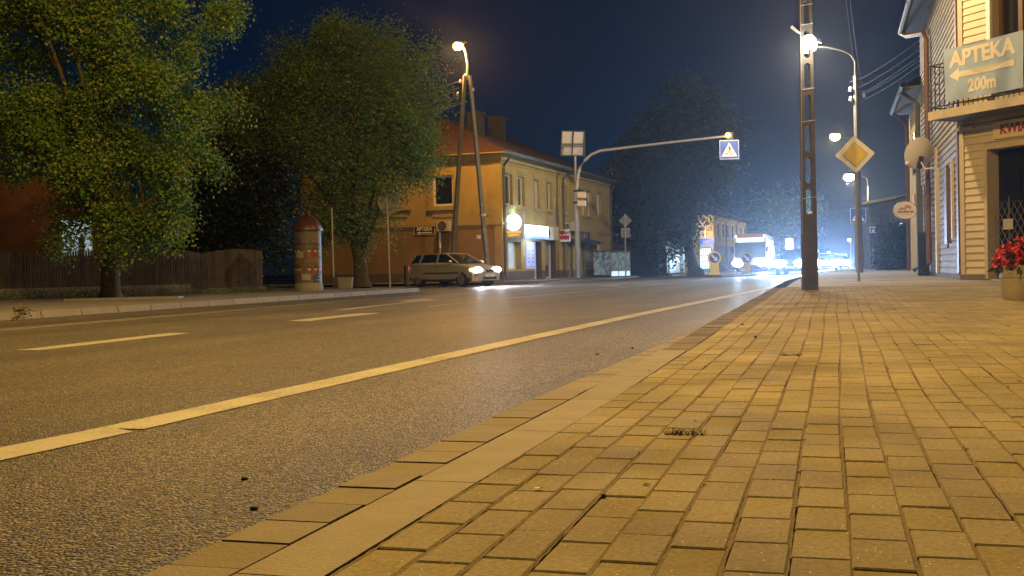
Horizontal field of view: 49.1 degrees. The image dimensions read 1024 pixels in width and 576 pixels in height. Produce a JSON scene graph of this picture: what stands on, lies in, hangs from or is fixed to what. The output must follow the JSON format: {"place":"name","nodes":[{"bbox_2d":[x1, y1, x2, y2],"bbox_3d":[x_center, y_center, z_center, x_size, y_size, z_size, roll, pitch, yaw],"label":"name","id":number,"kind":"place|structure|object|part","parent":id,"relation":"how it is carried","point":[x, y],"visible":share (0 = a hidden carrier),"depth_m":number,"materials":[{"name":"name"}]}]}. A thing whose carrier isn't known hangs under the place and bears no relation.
{"place":"outdoors","nodes":[
{"label":"outdoors","id":0,"kind":"place"},
{"bbox_2d":[0,288,402,312],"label":"verge","id":1,"kind":"structure","parent":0,"point":[31,304],"depth_m":25.62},
{"bbox_2d":[11,303,37,320],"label":"dead leaves","id":2,"kind":"object","parent":1,"relation":"on","point":[22,310],"visible":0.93,"depth_m":17.11,"materials":[{"name":"brown plant"}]},
{"bbox_2d":[64,296,183,300],"bbox_3d":[-8.968,0.243,25.961,2.574,0.045,0.648,-1,1,-13],"label":"tree pit edge","id":3,"kind":"object","parent":1,"relation":"on","point":[121,298],"visible":1,"depth_m":25.75,"materials":[{"name":"concrete"}]},
{"bbox_2d":[0,0,265,297],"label":"tree","id":4,"kind":"object","parent":1,"relation":"on","point":[107,43],"visible":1,"depth_m":25.33,"materials":[{"name":"green plant"}]},
{"bbox_2d":[0,249,265,298],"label":"picket fence","id":5,"kind":"object","parent":1,"relation":"on","point":[249,273],"visible":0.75,"depth_m":32.75,"materials":[{"name":"wood"}]},
{"bbox_2d":[0,280,293,299],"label":"verge grass","id":6,"kind":"structure","parent":1,"relation":"on","point":[165,290],"depth_m":31.26,"materials":[{"name":"green plant"}]},
{"bbox_2d":[292,210,322,290],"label":"advertising column","id":7,"kind":"structure","parent":1,"relation":"on","point":[307,228],"depth_m":32.87,"materials":[{"name":"concrete"}]},
{"bbox_2d":[266,285,498,290],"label":"side street","id":8,"kind":"structure","parent":0,"point":[423,288],"depth_m":43.84,"materials":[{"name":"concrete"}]},
{"bbox_2d":[0,120,133,288],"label":"orange house","id":9,"kind":"structure","parent":8,"relation":"on","point":[18,228],"depth_m":43.56,"materials":[{"name":"brick"}]},
{"bbox_2d":[60,219,93,256],"bbox_3d":[-17.317,-1.994,44.561,0.893,1.517,0.996,-1,1,16],"label":"window","id":10,"kind":"structure","parent":9,"relation":"in","point":[87,242],"depth_m":44.70,"materials":[{"name":"glass"}]},
{"bbox_2d":[331,208,334,288],"bbox_3d":[-5.863,-1.300,36.631,0.098,2.636,0.083,0,1,39],"label":"sign post","id":11,"kind":"object","parent":8,"relation":"on","point":[332,242],"visible":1,"depth_m":36.61,"materials":[{"name":"metal"}]},
{"bbox_2d":[208,2,464,288],"bbox_3d":[-5.973,-4.800,38.099,8.906,9.835,5.812,-1,1,16],"label":"tree","id":12,"kind":"object","parent":8,"relation":"on","point":[299,95],"visible":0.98,"depth_m":37.21,"materials":[{"name":"green plant"}]},
{"bbox_2d":[333,277,353,287],"bbox_3d":[-5.527,-0.180,36.690,0.621,0.380,0.460,-1,1,0],"label":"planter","id":13,"kind":"object","parent":8,"relation":"on","point":[342,282],"visible":1,"depth_m":36.48,"materials":[{"name":"concrete"}]},
{"bbox_2d":[378,190,399,286],"bbox_3d":[-4.064,-1.645,37.128,0.713,3.237,0.134,-1,1,0],"label":"reversed round sign","id":14,"kind":"object","parent":8,"relation":"on","point":[389,208],"visible":0.86,"depth_m":37.15,"materials":[{"name":"metal"}]},
{"bbox_2d":[404,265,408,284],"bbox_3d":[-3.877,-0.468,41.137,0.280,0.740,0.280,-1,1,16],"label":"black bollard","id":15,"kind":"object","parent":8,"relation":"on","point":[406,274],"visible":1,"depth_m":41.06,"materials":[{"name":"plastic"}]},
{"bbox_2d":[409,253,500,286],"bbox_3d":[-2.267,-0.709,43.395,3.869,1.302,1.866,0,1,42],"label":"car","id":16,"kind":"object","parent":8,"relation":"on","point":[460,269],"visible":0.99,"depth_m":42.82,"materials":[{"name":"metal"}]},
{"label":"side window","id":17,"kind":"part","parent":16,"relation":"part of","materials":[{"name":"black glass"}]},
{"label":"side window","id":18,"kind":"part","parent":16,"relation":"part of","materials":[{"name":"black glass"}]},
{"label":"side window","id":19,"kind":"part","parent":16,"relation":"part of","materials":[{"name":"black glass"}]},
{"bbox_2d":[451,41,489,283],"bbox_3d":[-1.817,-5.180,46.079,1.789,9.976,0.500,-1,1,4],"label":"frame pole","id":20,"kind":"object","parent":8,"relation":"on","point":[457,45],"visible":0.93,"depth_m":46.03,"materials":[{"name":"concrete"}]},
{"bbox_2d":[0,264,854,575],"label":"road","id":21,"kind":"structure","parent":0,"point":[140,502],"depth_m":6.00,"materials":[{"name":"grey asphalt"}]},
{"bbox_2d":[21,313,376,349],"bbox_3d":[-3.208,0.463,13.450,0.429,0.001,7.546,-1,1,16],"label":"lane marking","id":22,"kind":"object","parent":21,"relation":"on","point":[146,336],"visible":1,"depth_m":11.46,"materials":[{"name":"paint"}]},
{"bbox_2d":[0,288,419,320],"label":"kerb","id":23,"kind":"structure","parent":21,"relation":"on","point":[86,310],"depth_m":21.81,"materials":[{"name":"grey concrete"}]},
{"bbox_2d":[249,506,257,509],"bbox_3d":[-0.691,0.589,2.995,0.025,0.013,0.019,-1,1,33],"label":"pebble","id":24,"kind":"object","parent":21,"relation":"on","point":[253,508],"visible":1,"depth_m":2.99,"materials":[{"name":"grey stone"}]},
{"bbox_2d":[15,287,506,319],"bbox_3d":[-4.187,0.242,27.660,0.581,0.001,22.813,-1,1,19],"label":"bay line","id":25,"kind":"object","parent":21,"relation":"on","point":[311,299],"visible":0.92,"depth_m":27.62,"materials":[{"name":"paint"}]},
{"bbox_2d":[0,276,690,330],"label":"double line","id":26,"kind":"object","parent":21,"relation":"on","point":[258,308],"visible":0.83,"depth_m":19.21,"materials":[{"name":"paint"}]},
{"bbox_2d":[339,299,435,309],"bbox_3d":[-2.434,0.303,21.962,0.901,0.001,6.684,-1,1,14],"label":"road marking","id":27,"kind":"object","parent":21,"relation":"on","point":[412,300],"visible":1,"depth_m":22.95,"materials":[{"name":"paint"}]},
{"bbox_2d":[0,285,776,459],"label":"edge line","id":28,"kind":"object","parent":21,"relation":"on","point":[20,449],"visible":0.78,"depth_m":5.61,"materials":[{"name":"paint"}]},
{"bbox_2d":[143,314,724,575],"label":"gutter","id":29,"kind":"object","parent":21,"relation":"on","point":[233,554],"visible":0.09,"depth_m":3.07,"materials":[{"name":"grey concrete"}]},
{"bbox_2d":[492,276,638,284],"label":"corner kerb","id":30,"kind":"structure","parent":21,"relation":"on","point":[512,283],"depth_m":49.41,"materials":[{"name":"grey concrete"}]},
{"bbox_2d":[433,279,710,305],"bbox_3d":[3.760,-0.041,35.023,0.304,0.001,32.450,-1,1,19],"label":"lane line","id":31,"kind":"object","parent":21,"relation":"on","point":[548,294],"visible":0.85,"depth_m":26.03,"materials":[{"name":"paint"}]},
{"bbox_2d":[660,288,780,351],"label":"kerb setts","id":32,"kind":"structure","parent":21,"relation":"on","point":[693,339],"depth_m":10.08,"materials":[{"name":"grey stone"}]},
{"bbox_2d":[702,272,755,276],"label":"traffic island","id":33,"kind":"structure","parent":21,"relation":"on","point":[729,274],"depth_m":60.51,"materials":[{"name":"grey concrete"}]},
{"bbox_2d":[707,251,720,274],"bbox_3d":[10.907,-1.353,60.336,0.735,1.269,0.314,-1,1,5],"label":"island bollard","id":34,"kind":"object","parent":33,"relation":"on","point":[714,258],"visible":1,"depth_m":60.23,"materials":[{"name":"yellow plastic"}]},
{"bbox_2d":[740,252,752,272],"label":"island bollard","id":35,"kind":"object","parent":33,"relation":"on","point":[746,258],"visible":1,"depth_m":69.02,"materials":[{"name":"plastic"}]},
{"bbox_2d":[731,233,773,271],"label":"city bus","id":36,"kind":"object","parent":21,"relation":"on","point":[759,247],"visible":0.92,"depth_m":88.24,"materials":[{"name":"metal"}]},
{"bbox_2d":[772,249,800,274],"bbox_3d":[15.706,-1.442,61.972,1.966,1.420,4.274,-1,1,23],"label":"car","id":37,"kind":"object","parent":21,"relation":"on","point":[788,261],"visible":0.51,"depth_m":60.47,"materials":[{"name":"metal"}]},
{"bbox_2d":[785,238,792,248],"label":"lit sign","id":38,"kind":"object","parent":21,"relation":"on","point":[788,243],"visible":0.62,"depth_m":88.00,"materials":[{"name":"plastic"}]},
{"bbox_2d":[818,253,839,269],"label":"car","id":39,"kind":"object","parent":21,"relation":"on","point":[828,260],"visible":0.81,"depth_m":90.69,"materials":[{"name":"metal"}]},
{"bbox_2d":[829,254,850,269],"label":"car","id":40,"kind":"object","parent":21,"relation":"on","point":[844,260],"visible":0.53,"depth_m":98.83,"materials":[{"name":"metal"}]},
{"bbox_2d":[135,268,756,286],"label":"pavement","id":41,"kind":"structure","parent":0,"point":[283,281],"depth_m":58.68,"materials":[{"name":"grey concrete"}]},
{"bbox_2d":[289,105,617,283],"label":"corner building","id":42,"kind":"structure","parent":41,"relation":"on","point":[536,186],"depth_m":51.50,"materials":[{"name":"paint"}]},
{"bbox_2d":[391,178,406,205],"bbox_3d":[-5.170,-4.353,50.975,0.906,1.282,0.055,-1,1,16],"label":"blind window","id":43,"kind":"structure","parent":42,"relation":"in","point":[405,202],"depth_m":50.90,"materials":[{"name":"beige paint"}]},
{"bbox_2d":[414,227,434,234],"bbox_3d":[-3.945,-2.601,50.471,1.007,0.396,0.048,-1,1,20],"label":"pharmacy sign","id":44,"kind":"object","parent":42,"relation":"attached to","point":[424,230],"visible":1,"depth_m":50.46,"materials":[{"name":"black plastic"}]},
{"bbox_2d":[433,175,452,205],"bbox_3d":[-3.054,-4.365,50.312,0.998,1.359,0.131,-1,1,16],"label":"window","id":45,"kind":"structure","parent":42,"relation":"in","point":[445,193],"depth_m":50.33,"materials":[{"name":"glass"}]},
{"bbox_2d":[436,221,451,252],"bbox_3d":[-2.999,-1.960,49.966,0.627,2.054,0.457,-1,1,16],"label":"air conditioner","id":46,"kind":"object","parent":42,"relation":"attached to","point":[442,226],"visible":0.98,"depth_m":49.80,"materials":[{"name":"plastic"}]},
{"bbox_2d":[505,174,509,204],"bbox_3d":[-0.315,-4.424,50.300,0.130,1.384,0.996,-1,1,16],"label":"window","id":47,"kind":"structure","parent":42,"relation":"in","point":[506,175],"depth_m":50.68,"materials":[{"name":"glass"}]},
{"bbox_2d":[508,242,515,268],"bbox_3d":[-0.178,-1.474,51.013,0.178,1.254,1.774,-1,1,16],"label":"window","id":48,"kind":"structure","parent":42,"relation":"in","point":[511,245],"depth_m":51.55,"materials":[{"name":"glass"}]},
{"bbox_2d":[507,213,524,237],"bbox_3d":[0.100,-2.779,49.965,0.923,1.112,0.222,-1,1,20],"label":"projecting sign","id":49,"kind":"object","parent":42,"relation":"attached to","point":[516,227],"visible":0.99,"depth_m":49.84,"materials":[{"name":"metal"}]},
{"bbox_2d":[518,177,521,205],"bbox_3d":[0.265,-4.463,51.928,0.126,1.384,0.928,-1,1,16],"label":"window","id":50,"kind":"structure","parent":42,"relation":"in","point":[519,178],"depth_m":52.27,"materials":[{"name":"plastic"}]},
{"bbox_2d":[533,180,536,207],"bbox_3d":[1.011,-4.513,54.027,0.127,1.384,0.937,-1,1,16],"label":"window","id":51,"kind":"structure","parent":42,"relation":"in","point":[534,182],"depth_m":54.38,"materials":[{"name":"glass"}]},
{"bbox_2d":[534,242,535,278],"bbox_3d":[0.939,-1.341,54.146,0.143,1.779,1.193,-1,1,16],"label":"door","id":52,"kind":"structure","parent":42,"relation":"in","point":[535,242],"depth_m":54.64,"materials":[{"name":"plastic"}]},
{"bbox_2d":[525,225,548,238],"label":"lit fascia","id":53,"kind":"structure","parent":42,"relation":"attached to","point":[536,232],"depth_m":53.05,"materials":[{"name":"white plastic"}]},
{"bbox_2d":[545,241,550,277],"bbox_3d":[1.627,-1.410,56.083,0.178,1.858,1.780,-1,1,16],"label":"door","id":54,"kind":"structure","parent":42,"relation":"in","point":[548,267],"depth_m":56.83,"materials":[{"name":"plastic"}]},
{"bbox_2d":[547,183,549,209],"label":"window","id":55,"kind":"structure","parent":42,"relation":"in","point":[548,199],"depth_m":56.32,"materials":[{"name":"glass"}]},
{"bbox_2d":[545,227,558,239],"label":"beige fascia","id":56,"kind":"structure","parent":42,"relation":"attached to","point":[553,233],"depth_m":56.03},
{"bbox_2d":[560,229,569,241],"bbox_3d":[2.714,-2.681,57.461,0.569,0.622,0.150,-1,1,20],"label":"courier sign","id":57,"kind":"object","parent":42,"relation":"attached to","point":[564,235],"visible":1,"depth_m":57.38,"materials":[{"name":"white plastic"}]},
{"bbox_2d":[569,222,579,231],"bbox_3d":[3.297,-3.219,59.278,0.380,0.505,0.816,-1,1,20],"label":"wall air unit","id":58,"kind":"object","parent":42,"relation":"attached to","point":[572,227],"depth_m":58.89,"materials":[{"name":"metal"}]},
{"bbox_2d":[581,232,589,239],"bbox_3d":[4.067,-2.939,61.898,0.046,0.513,1.754,-1,1,20],"label":"shop poster","id":59,"kind":"object","parent":42,"relation":"on","point":[585,235],"visible":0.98,"depth_m":61.82,"materials":[{"name":"paper"}]},
{"bbox_2d":[587,192,588,215],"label":"window","id":60,"kind":"structure","parent":42,"relation":"in","point":[587,192],"depth_m":63.26,"materials":[{"name":"plastic"}]},
{"bbox_2d":[596,194,598,216],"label":"window","id":61,"kind":"structure","parent":42,"relation":"in","point":[596,194],"depth_m":65.17,"materials":[{"name":"glass"}]},
{"bbox_2d":[591,250,631,276],"bbox_3d":[5.502,-1.343,61.586,1.300,1.424,2.136,0,1,39],"label":"bus shelter","id":62,"kind":"object","parent":41,"relation":"on","point":[611,263],"visible":1,"depth_m":60.95,"materials":[{"name":"glass"}]},
{"bbox_2d":[619,214,631,276],"bbox_3d":[6.085,-2.280,59.824,0.695,3.334,0.134,-1,1,0],"label":"reversed road sign","id":63,"kind":"object","parent":41,"relation":"on","point":[625,220],"visible":1,"depth_m":59.85,"materials":[{"name":"metal"}]},
{"bbox_2d":[630,248,666,276],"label":"yard fence","id":64,"kind":"object","parent":41,"relation":"on","point":[640,263],"visible":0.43,"depth_m":68.86,"materials":[{"name":"grey metal"}]},
{"bbox_2d":[560,130,738,277],"bbox_3d":[6.648,-4.222,54.943,8.883,7.360,0.780,-1,1,16],"label":"crossing gantry","id":65,"kind":"object","parent":41,"relation":"on","point":[729,149],"visible":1,"depth_m":55.72,"materials":[{"name":"metal"}]},
{"bbox_2d":[693,202,748,271],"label":"building","id":66,"kind":"structure","parent":41,"relation":"on","point":[728,228],"depth_m":104.20,"materials":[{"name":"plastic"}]},
{"bbox_2d":[699,221,705,237],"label":"window","id":67,"kind":"structure","parent":66,"relation":"in","point":[704,231],"depth_m":100.20,"materials":[{"name":"glass"}]},
{"bbox_2d":[700,248,710,268],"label":"shop window","id":68,"kind":"structure","parent":66,"relation":"in","point":[701,260],"depth_m":100.22,"materials":[{"name":"white glass"}]},
{"bbox_2d":[717,222,718,237],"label":"window","id":69,"kind":"structure","parent":66,"relation":"in","point":[717,222],"depth_m":102.15,"materials":[{"name":"glass"}]},
{"bbox_2d":[722,223,723,237],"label":"window","id":70,"kind":"structure","parent":66,"relation":"in","point":[722,223],"depth_m":104.69,"materials":[{"name":"glass"}]},
{"bbox_2d":[727,224,728,238],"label":"window","id":71,"kind":"structure","parent":66,"relation":"in","point":[727,224],"depth_m":107.57,"materials":[{"name":"glass"}]},
{"bbox_2d":[0,0,920,277],"label":"sky","id":72,"kind":"structure","parent":0,"point":[548,68],"materials":[{"name":"blue"}]},
{"bbox_2d":[135,264,938,287],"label":"ground","id":73,"kind":"structure","parent":0,"point":[372,285],"depth_m":62.66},
{"bbox_2d":[127,74,335,288],"bbox_3d":[-11.066,-3.662,43.042,8.821,8.848,6.257,-1,1,16],"label":"tree","id":74,"kind":"object","parent":73,"relation":"on","point":[236,220],"visible":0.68,"depth_m":41.98,"materials":[{"name":"green plant"}]},
{"bbox_2d":[232,351,685,575],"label":"kerb","id":75,"kind":"structure","parent":73,"relation":"on","point":[330,549],"depth_m":3.02,"materials":[{"name":"grey concrete"}]},
{"bbox_2d":[599,137,658,277],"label":"gable house","id":76,"kind":"structure","parent":73,"relation":"on","point":[619,246],"depth_m":73.96,"materials":[{"name":"brick"}]},
{"bbox_2d":[592,58,768,275],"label":"tree","id":77,"kind":"object","parent":73,"relation":"on","point":[664,200],"visible":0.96,"depth_m":70.27,"materials":[{"name":"green plant"}]},
{"bbox_2d":[661,225,702,274],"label":"ochre annex","id":78,"kind":"object","parent":73,"relation":"on","point":[676,269],"visible":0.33,"depth_m":81.94,"materials":[{"name":"plastic"}]},
{"bbox_2d":[670,259,675,272],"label":"shop window","id":79,"kind":"structure","parent":78,"relation":"in","point":[671,264],"depth_m":81.92,"materials":[{"name":"white glass"}]},
{"bbox_2d":[667,243,683,272],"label":"door","id":80,"kind":"structure","parent":78,"relation":"in","point":[681,262],"depth_m":81.94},
{"bbox_2d":[731,173,847,268],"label":"tree","id":81,"kind":"object","parent":73,"relation":"on","point":[777,222],"visible":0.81,"depth_m":123.73,"materials":[{"name":"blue plant"}]},
{"bbox_2d":[850,194,905,268],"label":"dark house","id":82,"kind":"structure","parent":73,"relation":"on","point":[890,203],"depth_m":69.41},
{"bbox_2d":[330,284,1023,575],"bbox_3d":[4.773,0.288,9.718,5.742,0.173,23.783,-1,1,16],"label":"pavement","id":83,"kind":"structure","parent":0,"point":[878,545],"depth_m":3.34,"materials":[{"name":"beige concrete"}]},
{"bbox_2d":[664,427,706,435],"bbox_3d":[0.611,0.508,3.965,0.168,0.026,0.047,-1,1,16],"label":"grass tuft","id":84,"kind":"object","parent":83,"relation":"on","point":[677,432],"visible":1,"depth_m":3.96,"materials":[{"name":"plant"}]},
{"bbox_2d":[790,0,818,289],"bbox_3d":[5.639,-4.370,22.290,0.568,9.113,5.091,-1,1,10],"label":"lattice pole","id":85,"kind":"object","parent":83,"relation":"on","point":[809,262],"visible":0.99,"depth_m":19.89,"materials":[{"name":"metal"}]},
{"bbox_2d":[801,35,821,48],"bbox_3d":[5.220,-4.309,19.628,0.314,0.250,0.281,0,1,44],"label":"street lamp","id":86,"kind":"object","parent":85,"relation":"attached to","point":[809,42],"visible":1,"depth_m":19.54,"materials":[{"name":"white glass"}]},
{"bbox_2d":[638,303,1019,510],"bbox_3d":[2.961,0.367,8.097,2.951,0.106,14.090,-1,1,19],"label":"joint moss","id":87,"kind":"object","parent":83,"relation":"on","point":[806,426],"visible":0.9,"depth_m":5.20,"materials":[{"name":"green plant"}]},
{"bbox_2d":[835,275,999,286],"bbox_3d":[11.954,-0.249,26.825,9.900,0.039,13.950,-1,1,16],"label":"pavement joint","id":88,"kind":"object","parent":83,"relation":"on","point":[910,285],"visible":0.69,"depth_m":22.14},
{"bbox_2d":[987,235,1023,299],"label":"flower planter","id":89,"kind":"object","parent":83,"relation":"on","point":[1007,263],"visible":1,"depth_m":14.11,"materials":[{"name":"plant"}]},
{"bbox_2d":[829,132,850,140],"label":"street lamp","id":90,"kind":"object","parent":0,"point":[834,136],"visible":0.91,"depth_m":79.78,"materials":[{"name":"glass"}]},
{"bbox_2d":[699,268,999,328],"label":"pavement slabs","id":91,"kind":"structure","parent":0,"point":[872,277],"depth_m":26.40,"materials":[{"name":"grey concrete"}]},
{"bbox_2d":[804,38,865,272],"bbox_3d":[13.235,-5.431,45.972,2.672,9.637,0.562,-1,1,6],"label":"street lamp","id":92,"kind":"object","parent":91,"relation":"on","point":[855,97],"visible":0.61,"depth_m":45.91,"materials":[{"name":"metal"}]},
{"bbox_2d":[847,238,851,264],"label":"street lamp","id":93,"kind":"object","parent":91,"relation":"on","point":[848,239],"visible":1,"depth_m":209.93,"materials":[{"name":"metal"}]},
{"bbox_2d":[835,136,873,280],"bbox_3d":[7.743,-1.736,25.249,0.888,3.375,0.111,-1,1,3],"label":"priority sign","id":94,"kind":"object","parent":91,"relation":"on","point":[854,154],"visible":0.91,"depth_m":25.19,"materials":[{"name":"yellow metal"}]},
{"bbox_2d":[844,172,869,200],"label":"street lamp","id":95,"kind":"object","parent":91,"relation":"on","point":[849,176],"visible":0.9,"depth_m":111.86,"materials":[{"name":"metal"}]},
{"bbox_2d":[850,208,865,222],"bbox_3d":[17.302,-2.426,55.987,0.773,3.125,0.167,-1,1,2],"label":"road sign","id":96,"kind":"object","parent":91,"relation":"on","point":[852,215],"visible":0.39,"depth_m":55.90,"materials":[{"name":"blue metal"}]},
{"bbox_2d":[865,207,873,269],"bbox_3d":[19.714,-2.754,62.000,0.649,3.503,0.155,-1,1,0],"label":"utility pole","id":97,"kind":"object","parent":91,"relation":"on","point":[868,245],"visible":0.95,"depth_m":61.96,"materials":[{"name":"metal"}]},
{"bbox_2d":[869,226,876,268],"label":"road sign","id":98,"kind":"object","parent":91,"relation":"on","point":[871,229],"visible":0.48,"depth_m":65.78,"materials":[{"name":"metal"}]},
{"bbox_2d":[866,214,906,269],"bbox_3d":[19.814,-2.073,58.045,2.837,3.571,4.013,-1,1,16],"label":"hedge","id":99,"kind":"object","parent":91,"relation":"on","point":[891,248],"visible":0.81,"depth_m":57.02,"materials":[{"name":"green plant"}]},
{"bbox_2d":[890,76,921,272],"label":"house","id":100,"kind":"structure","parent":91,"relation":"on","point":[907,99],"depth_m":38.70,"materials":[{"name":"metal"}]},
{"bbox_2d":[893,201,915,218],"bbox_3d":[12.709,-2.505,36.054,0.848,0.585,0.150,-1,1,2],"label":"oval sign","id":101,"kind":"object","parent":100,"relation":"attached to","point":[904,210],"visible":0.97,"depth_m":36.00,"materials":[{"name":"metal"}]},
{"bbox_2d":[912,131,915,174],"bbox_3d":[13.846,-4.630,38.565,0.040,1.400,1.200,-1,1,16],"label":"window","id":102,"kind":"structure","parent":100,"relation":"in","point":[913,135],"depth_m":38.43,"materials":[{"name":"glass"}]},
{"bbox_2d":[917,186,929,275],"bbox_3d":[11.845,-1.648,32.287,0.300,2.600,0.400,-1,1,16],"label":"cable cabinet","id":103,"kind":"object","parent":91,"relation":"on","point":[921,249],"visible":0.89,"depth_m":32.13,"materials":[{"name":"metal"}]},
{"bbox_2d":[898,0,1023,279],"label":"timber house","id":104,"kind":"structure","parent":91,"relation":"on","point":[972,181],"depth_m":24.12,"materials":[{"name":"beige wood"}]},
{"bbox_2d":[904,137,933,169],"bbox_3d":[11.091,-3.675,30.536,0.960,0.888,0.521,-1,1,-5],"label":"satellite dish","id":105,"kind":"object","parent":104,"relation":"attached to","point":[918,153],"visible":1,"depth_m":30.54,"materials":[{"name":"metal"}]},
{"bbox_2d":[944,30,1023,101],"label":"pharmacy banner","id":106,"kind":"object","parent":104,"relation":"attached to","point":[990,66],"visible":1,"depth_m":22.54,"materials":[{"name":"grey fabric"}]},
{"bbox_2d":[986,0,992,97],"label":"window frame","id":107,"kind":"structure","parent":104,"relation":"in","point":[989,4],"depth_m":23.50,"materials":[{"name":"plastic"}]},
{"bbox_2d":[993,117,1023,139],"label":"florist sign","id":108,"kind":"object","parent":104,"relation":"attached to","point":[1008,128],"visible":1,"depth_m":23.08,"materials":[{"name":"beige plastic"}]},
{"bbox_2d":[998,147,1023,248],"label":"door","id":109,"kind":"structure","parent":104,"relation":"in","point":[1011,161],"depth_m":23.49,"materials":[{"name":"black metal"}]},
{"bbox_2d":[999,0,1023,95],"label":"balcony door","id":110,"kind":"structure","parent":104,"relation":"in","point":[1011,12],"depth_m":23.35,"materials":[{"name":"brown wood"}]}
]}

